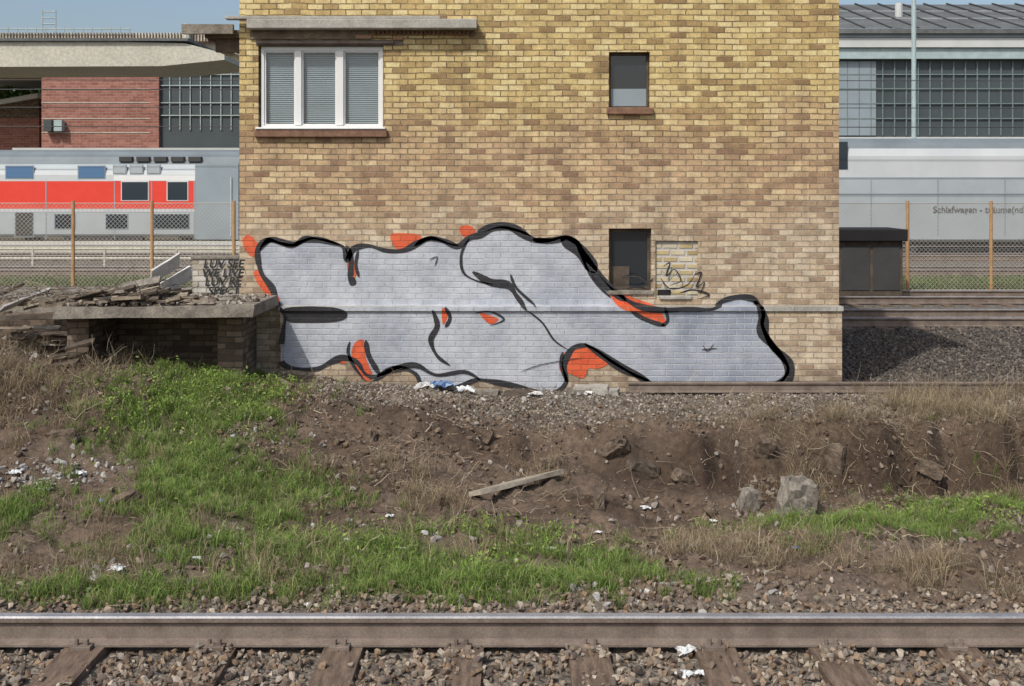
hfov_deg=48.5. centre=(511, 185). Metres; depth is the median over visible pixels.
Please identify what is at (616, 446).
earth clod
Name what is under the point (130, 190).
window pane
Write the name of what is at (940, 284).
track side grass
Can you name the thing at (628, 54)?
frame
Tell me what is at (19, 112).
gable
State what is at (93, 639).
railway track
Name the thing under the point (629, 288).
cellar frame
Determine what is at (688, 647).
plastic litter
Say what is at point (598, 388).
masonry block
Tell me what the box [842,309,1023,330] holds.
siding track
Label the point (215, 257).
wall coping
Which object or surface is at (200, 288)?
brick wall
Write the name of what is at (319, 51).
sash
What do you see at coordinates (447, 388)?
plastic bag
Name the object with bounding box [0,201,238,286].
chain link fence
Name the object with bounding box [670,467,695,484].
earth clod
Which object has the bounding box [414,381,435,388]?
plastic bag
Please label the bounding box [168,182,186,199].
window pane
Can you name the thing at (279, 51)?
sash
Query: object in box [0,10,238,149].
red brick rail hall
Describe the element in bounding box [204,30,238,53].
roof slab
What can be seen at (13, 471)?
plastic litter
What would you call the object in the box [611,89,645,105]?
net curtain
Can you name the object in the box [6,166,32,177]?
window pane
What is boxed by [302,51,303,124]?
sash
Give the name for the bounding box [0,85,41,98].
tree
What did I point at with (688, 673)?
plastic litter
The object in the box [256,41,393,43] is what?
shutter box
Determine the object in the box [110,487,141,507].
earth clod
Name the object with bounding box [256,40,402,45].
steel lintel
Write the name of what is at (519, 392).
masonry block
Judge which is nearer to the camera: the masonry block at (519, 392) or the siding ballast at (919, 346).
the masonry block at (519, 392)
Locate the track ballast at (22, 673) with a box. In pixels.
[0,566,1023,685]
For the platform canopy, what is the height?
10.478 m
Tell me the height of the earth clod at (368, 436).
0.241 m
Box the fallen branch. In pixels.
[258,369,293,386]
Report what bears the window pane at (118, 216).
in the red double deck coach at (119, 176)
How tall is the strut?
0.289 m
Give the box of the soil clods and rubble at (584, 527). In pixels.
[0,345,1023,612]
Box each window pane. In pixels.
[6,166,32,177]
[15,213,32,235]
[55,214,70,227]
[78,166,104,177]
[106,214,126,227]
[114,165,125,172]
[122,182,147,199]
[131,165,141,172]
[148,165,159,172]
[154,214,188,227]
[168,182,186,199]
[839,142,847,168]
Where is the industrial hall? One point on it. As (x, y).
(945, 53)
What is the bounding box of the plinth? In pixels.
[280,311,841,394]
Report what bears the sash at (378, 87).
on the frame bottom at (322, 126)
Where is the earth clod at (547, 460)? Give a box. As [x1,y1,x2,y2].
[542,457,561,467]
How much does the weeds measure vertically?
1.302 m
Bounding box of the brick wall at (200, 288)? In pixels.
[193,259,238,295]
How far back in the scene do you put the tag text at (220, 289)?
14.44 m
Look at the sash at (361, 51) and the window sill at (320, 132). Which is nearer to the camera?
the window sill at (320, 132)
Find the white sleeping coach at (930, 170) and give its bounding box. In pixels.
[839,139,1023,252]
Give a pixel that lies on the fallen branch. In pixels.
(281, 380)
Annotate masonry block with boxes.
[470,388,498,395]
[503,389,535,397]
[566,386,590,394]
[573,384,607,394]
[608,387,619,395]
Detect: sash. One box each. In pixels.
[265,51,266,124]
[266,51,293,52]
[294,51,294,124]
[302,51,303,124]
[303,51,334,52]
[303,124,334,124]
[335,51,335,124]
[344,51,345,124]
[345,51,377,52]
[345,124,377,124]
[378,51,379,124]
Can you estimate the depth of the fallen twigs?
10.49 m
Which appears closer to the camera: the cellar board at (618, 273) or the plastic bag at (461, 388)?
the plastic bag at (461, 388)
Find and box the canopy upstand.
[225,16,440,19]
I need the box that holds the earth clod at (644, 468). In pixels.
[625,456,659,478]
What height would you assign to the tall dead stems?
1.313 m
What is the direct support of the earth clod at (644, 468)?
on the ground at (684, 447)
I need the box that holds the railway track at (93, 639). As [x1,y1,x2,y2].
[0,613,1023,685]
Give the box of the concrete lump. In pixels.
[735,487,760,512]
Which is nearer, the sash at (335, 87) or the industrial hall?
the sash at (335, 87)
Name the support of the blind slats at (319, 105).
attached to the front wall at (725, 155)
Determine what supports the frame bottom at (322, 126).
on the front wall at (725, 155)
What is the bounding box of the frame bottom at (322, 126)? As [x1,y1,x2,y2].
[261,125,383,126]
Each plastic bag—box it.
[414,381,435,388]
[427,382,454,389]
[430,380,454,388]
[453,385,474,391]
[528,391,542,394]
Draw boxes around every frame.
[609,53,610,106]
[609,228,610,282]
[611,53,645,55]
[611,106,645,106]
[611,228,646,231]
[615,287,646,289]
[646,53,648,106]
[647,228,649,289]
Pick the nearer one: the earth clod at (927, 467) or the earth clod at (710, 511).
the earth clod at (710, 511)
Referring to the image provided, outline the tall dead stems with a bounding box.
[197,350,1022,579]
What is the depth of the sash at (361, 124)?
14.51 m
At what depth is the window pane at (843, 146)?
44.98 m
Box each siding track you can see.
[0,253,1023,260]
[0,266,1023,276]
[839,290,1023,306]
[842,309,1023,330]
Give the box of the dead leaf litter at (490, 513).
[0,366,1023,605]
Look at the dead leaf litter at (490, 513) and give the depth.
10.75 m
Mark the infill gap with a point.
(663, 292)
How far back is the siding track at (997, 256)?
41.49 m
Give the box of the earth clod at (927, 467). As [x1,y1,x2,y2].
[915,457,944,480]
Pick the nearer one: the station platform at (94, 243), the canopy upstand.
the canopy upstand
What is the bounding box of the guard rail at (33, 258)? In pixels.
[0,248,238,265]
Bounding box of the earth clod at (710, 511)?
[703,504,718,516]
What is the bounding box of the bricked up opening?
[655,241,697,298]
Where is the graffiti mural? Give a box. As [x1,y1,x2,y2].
[242,222,794,394]
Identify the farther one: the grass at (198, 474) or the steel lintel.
the steel lintel
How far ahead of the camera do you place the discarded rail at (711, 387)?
14.17 m
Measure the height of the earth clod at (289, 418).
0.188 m
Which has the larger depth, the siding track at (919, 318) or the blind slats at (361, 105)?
the siding track at (919, 318)
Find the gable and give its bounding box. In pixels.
[0,99,38,117]
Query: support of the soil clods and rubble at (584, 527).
on the ground at (684, 447)
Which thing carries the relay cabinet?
on the ground at (684, 447)
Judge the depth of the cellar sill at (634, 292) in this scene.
14.41 m
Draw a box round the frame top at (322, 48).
[261,47,383,50]
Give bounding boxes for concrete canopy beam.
[247,19,476,30]
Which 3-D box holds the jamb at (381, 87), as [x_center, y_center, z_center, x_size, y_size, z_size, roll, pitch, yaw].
[-1.663,-1.235,14.525,0.044,0.950,0.070,0,0,0]
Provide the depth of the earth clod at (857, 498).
11.53 m
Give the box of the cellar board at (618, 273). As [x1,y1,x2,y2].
[611,266,628,286]
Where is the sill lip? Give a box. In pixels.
[255,127,385,128]
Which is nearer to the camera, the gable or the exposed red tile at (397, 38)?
the exposed red tile at (397, 38)
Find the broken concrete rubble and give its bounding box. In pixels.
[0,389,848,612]
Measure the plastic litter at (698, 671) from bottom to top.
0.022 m
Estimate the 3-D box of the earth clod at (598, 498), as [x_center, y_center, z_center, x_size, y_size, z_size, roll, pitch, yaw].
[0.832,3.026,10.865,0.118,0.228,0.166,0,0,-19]
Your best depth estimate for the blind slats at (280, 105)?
14.57 m
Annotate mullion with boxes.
[295,51,301,124]
[336,51,343,124]
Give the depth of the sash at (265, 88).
14.51 m
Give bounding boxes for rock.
[774,475,818,516]
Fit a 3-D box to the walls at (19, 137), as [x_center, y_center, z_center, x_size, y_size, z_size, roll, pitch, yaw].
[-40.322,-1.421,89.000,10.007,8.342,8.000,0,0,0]
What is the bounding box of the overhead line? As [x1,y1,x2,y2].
[0,0,1023,138]
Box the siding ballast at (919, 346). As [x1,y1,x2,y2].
[842,308,1023,381]
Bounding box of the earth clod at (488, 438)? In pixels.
[482,430,494,445]
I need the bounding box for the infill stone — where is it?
[659,296,691,298]
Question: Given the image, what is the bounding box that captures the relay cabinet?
[839,227,907,295]
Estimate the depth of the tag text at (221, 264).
14.44 m
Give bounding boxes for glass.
[611,56,645,88]
[611,231,646,286]
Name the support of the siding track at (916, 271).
on the ground at (684, 447)
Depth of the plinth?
14.32 m
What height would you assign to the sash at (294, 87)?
0.950 m
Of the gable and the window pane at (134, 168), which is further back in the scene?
the gable
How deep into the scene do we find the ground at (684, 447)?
11.53 m
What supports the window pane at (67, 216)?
in the red double deck coach at (119, 176)
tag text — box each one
[203,268,244,276]
[204,259,244,267]
[205,277,241,285]
[208,286,240,294]
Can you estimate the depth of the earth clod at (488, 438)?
12.42 m
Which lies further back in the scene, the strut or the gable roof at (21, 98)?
the gable roof at (21, 98)
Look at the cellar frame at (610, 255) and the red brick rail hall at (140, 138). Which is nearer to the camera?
the cellar frame at (610, 255)
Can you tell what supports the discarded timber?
on the ground at (684, 447)
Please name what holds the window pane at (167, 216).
in the red double deck coach at (119, 176)
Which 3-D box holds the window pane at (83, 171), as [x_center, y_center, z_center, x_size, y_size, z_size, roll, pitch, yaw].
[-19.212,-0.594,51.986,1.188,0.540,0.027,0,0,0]
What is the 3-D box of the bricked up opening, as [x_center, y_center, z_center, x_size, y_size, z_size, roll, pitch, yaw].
[2.090,1.080,14.508,0.540,0.740,0.065,0,0,0]
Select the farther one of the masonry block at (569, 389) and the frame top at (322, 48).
the frame top at (322, 48)
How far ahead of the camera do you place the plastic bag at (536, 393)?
13.93 m
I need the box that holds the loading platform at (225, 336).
[0,287,278,375]
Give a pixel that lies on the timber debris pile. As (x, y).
(126, 293)
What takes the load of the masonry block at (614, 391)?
on the ground at (684, 447)
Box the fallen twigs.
[0,361,1023,612]
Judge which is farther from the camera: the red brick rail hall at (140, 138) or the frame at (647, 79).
the red brick rail hall at (140, 138)
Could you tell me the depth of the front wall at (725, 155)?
14.44 m
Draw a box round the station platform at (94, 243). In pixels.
[0,241,238,251]
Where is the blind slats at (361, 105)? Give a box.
[346,53,377,123]
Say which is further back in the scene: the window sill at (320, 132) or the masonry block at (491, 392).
the window sill at (320, 132)
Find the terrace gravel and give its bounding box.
[297,376,1022,451]
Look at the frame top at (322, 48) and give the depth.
14.49 m
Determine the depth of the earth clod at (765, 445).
12.30 m
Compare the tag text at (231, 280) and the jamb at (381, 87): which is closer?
the tag text at (231, 280)
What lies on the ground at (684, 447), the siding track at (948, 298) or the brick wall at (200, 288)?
the siding track at (948, 298)
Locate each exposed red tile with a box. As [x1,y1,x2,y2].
[356,35,370,38]
[393,37,402,39]
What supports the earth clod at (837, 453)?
on the ground at (684, 447)
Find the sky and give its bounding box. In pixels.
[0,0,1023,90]
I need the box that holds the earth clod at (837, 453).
[823,442,846,477]
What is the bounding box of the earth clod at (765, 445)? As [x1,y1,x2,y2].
[754,434,776,459]
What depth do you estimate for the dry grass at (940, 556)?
9.68 m
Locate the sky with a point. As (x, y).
(141, 16)
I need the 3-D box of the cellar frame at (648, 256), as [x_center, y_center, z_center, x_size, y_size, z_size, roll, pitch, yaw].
[1.748,0.948,14.560,0.037,0.785,0.040,0,0,0]
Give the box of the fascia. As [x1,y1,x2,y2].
[182,24,233,33]
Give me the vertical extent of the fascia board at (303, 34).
0.107 m
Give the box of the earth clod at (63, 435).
[46,428,77,444]
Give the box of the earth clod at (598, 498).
[593,489,604,511]
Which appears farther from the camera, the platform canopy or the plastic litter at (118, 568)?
the platform canopy
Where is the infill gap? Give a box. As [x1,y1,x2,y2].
[657,290,670,294]
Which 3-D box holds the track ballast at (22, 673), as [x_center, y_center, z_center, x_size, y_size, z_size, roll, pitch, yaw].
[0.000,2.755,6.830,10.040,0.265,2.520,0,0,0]
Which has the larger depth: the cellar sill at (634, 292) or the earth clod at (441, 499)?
the cellar sill at (634, 292)
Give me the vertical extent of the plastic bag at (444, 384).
0.103 m
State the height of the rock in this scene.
0.480 m
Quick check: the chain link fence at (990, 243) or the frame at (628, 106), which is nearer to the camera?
the frame at (628, 106)
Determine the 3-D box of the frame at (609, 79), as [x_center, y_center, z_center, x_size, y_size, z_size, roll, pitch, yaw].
[1.250,-1.333,14.555,0.030,0.705,0.050,0,0,0]
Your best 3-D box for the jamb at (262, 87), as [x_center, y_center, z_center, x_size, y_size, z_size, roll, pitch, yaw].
[-3.177,-1.235,14.525,0.044,0.950,0.070,0,0,0]
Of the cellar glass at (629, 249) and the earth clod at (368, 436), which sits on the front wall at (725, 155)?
the cellar glass at (629, 249)
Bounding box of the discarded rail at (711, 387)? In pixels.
[628,382,1023,392]
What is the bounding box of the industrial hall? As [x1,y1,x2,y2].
[839,3,1023,138]
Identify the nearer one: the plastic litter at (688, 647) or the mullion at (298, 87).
the plastic litter at (688, 647)
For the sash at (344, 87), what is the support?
on the frame bottom at (322, 126)
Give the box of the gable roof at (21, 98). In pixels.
[0,93,41,110]
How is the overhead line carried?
on the ground at (684, 447)
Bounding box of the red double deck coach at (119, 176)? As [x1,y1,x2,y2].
[0,150,238,240]
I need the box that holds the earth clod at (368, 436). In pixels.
[363,428,376,441]
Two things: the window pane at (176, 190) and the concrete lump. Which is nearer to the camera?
the concrete lump
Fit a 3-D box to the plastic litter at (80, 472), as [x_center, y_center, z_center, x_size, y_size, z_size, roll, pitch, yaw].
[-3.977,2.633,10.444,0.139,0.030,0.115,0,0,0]
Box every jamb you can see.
[261,51,264,124]
[380,51,383,125]
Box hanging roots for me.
[0,365,1023,499]
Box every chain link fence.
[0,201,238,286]
[839,201,1023,289]
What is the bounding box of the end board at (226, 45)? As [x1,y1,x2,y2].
[215,39,238,52]
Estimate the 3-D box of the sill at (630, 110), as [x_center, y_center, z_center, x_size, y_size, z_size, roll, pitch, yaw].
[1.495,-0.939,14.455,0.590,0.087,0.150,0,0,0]
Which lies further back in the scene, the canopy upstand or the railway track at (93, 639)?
the canopy upstand
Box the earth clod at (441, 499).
[434,493,446,506]
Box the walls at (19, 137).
[0,110,41,149]
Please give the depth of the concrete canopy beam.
14.22 m
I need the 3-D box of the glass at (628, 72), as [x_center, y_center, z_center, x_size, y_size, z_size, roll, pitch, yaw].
[1.490,-1.333,14.565,0.460,0.655,0.010,0,0,0]
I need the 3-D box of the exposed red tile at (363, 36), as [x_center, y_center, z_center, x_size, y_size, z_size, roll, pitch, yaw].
[-1.880,-1.877,14.402,0.200,0.045,0.014,0,0,0]
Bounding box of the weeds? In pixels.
[59,354,1023,590]
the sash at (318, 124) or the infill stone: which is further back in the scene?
the sash at (318, 124)
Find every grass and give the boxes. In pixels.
[0,274,1023,288]
[0,320,1023,604]
[0,356,1023,612]
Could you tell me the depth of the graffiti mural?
14.32 m
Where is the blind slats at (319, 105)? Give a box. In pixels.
[304,53,334,123]
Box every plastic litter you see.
[9,469,21,473]
[72,470,86,473]
[108,565,126,570]
[669,644,702,655]
[674,669,693,677]
[694,669,703,674]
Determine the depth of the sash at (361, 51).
14.51 m
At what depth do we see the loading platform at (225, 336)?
13.90 m
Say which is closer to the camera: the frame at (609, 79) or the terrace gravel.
the terrace gravel
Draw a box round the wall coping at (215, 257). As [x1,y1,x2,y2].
[191,255,238,258]
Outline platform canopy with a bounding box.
[0,38,238,77]
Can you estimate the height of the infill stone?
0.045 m
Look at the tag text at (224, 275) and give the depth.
14.44 m
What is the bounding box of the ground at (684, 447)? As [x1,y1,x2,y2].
[0,237,1023,685]
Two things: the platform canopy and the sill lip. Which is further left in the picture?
the platform canopy
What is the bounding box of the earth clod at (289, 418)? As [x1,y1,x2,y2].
[286,415,295,429]
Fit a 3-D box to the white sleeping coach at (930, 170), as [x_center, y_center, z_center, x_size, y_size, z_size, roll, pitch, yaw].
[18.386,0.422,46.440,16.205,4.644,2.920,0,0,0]
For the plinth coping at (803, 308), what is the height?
0.056 m
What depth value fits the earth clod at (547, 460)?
11.95 m
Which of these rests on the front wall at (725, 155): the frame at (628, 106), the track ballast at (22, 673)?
the frame at (628, 106)
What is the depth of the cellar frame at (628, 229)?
14.54 m
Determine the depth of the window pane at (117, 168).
51.97 m
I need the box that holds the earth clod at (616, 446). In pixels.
[597,435,629,459]
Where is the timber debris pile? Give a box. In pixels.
[0,253,268,367]
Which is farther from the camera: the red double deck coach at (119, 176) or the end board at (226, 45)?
the red double deck coach at (119, 176)
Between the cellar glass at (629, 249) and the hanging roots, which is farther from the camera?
the cellar glass at (629, 249)
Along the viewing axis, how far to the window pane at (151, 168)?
51.97 m
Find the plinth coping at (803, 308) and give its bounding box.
[278,305,843,310]
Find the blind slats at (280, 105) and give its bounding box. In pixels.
[267,53,293,123]
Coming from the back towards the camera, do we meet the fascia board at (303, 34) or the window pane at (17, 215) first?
the window pane at (17, 215)
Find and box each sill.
[254,129,387,136]
[607,107,653,114]
[607,290,653,294]
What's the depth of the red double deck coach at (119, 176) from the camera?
52.00 m
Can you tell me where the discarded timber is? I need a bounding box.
[469,469,563,495]
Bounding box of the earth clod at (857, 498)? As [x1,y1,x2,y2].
[847,491,869,507]
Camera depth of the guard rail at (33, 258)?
37.96 m
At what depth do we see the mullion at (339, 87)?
14.48 m
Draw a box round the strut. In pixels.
[221,53,238,60]
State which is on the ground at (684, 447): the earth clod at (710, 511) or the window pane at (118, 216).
the earth clod at (710, 511)
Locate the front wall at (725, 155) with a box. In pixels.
[239,0,838,372]
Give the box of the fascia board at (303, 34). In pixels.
[250,31,369,38]

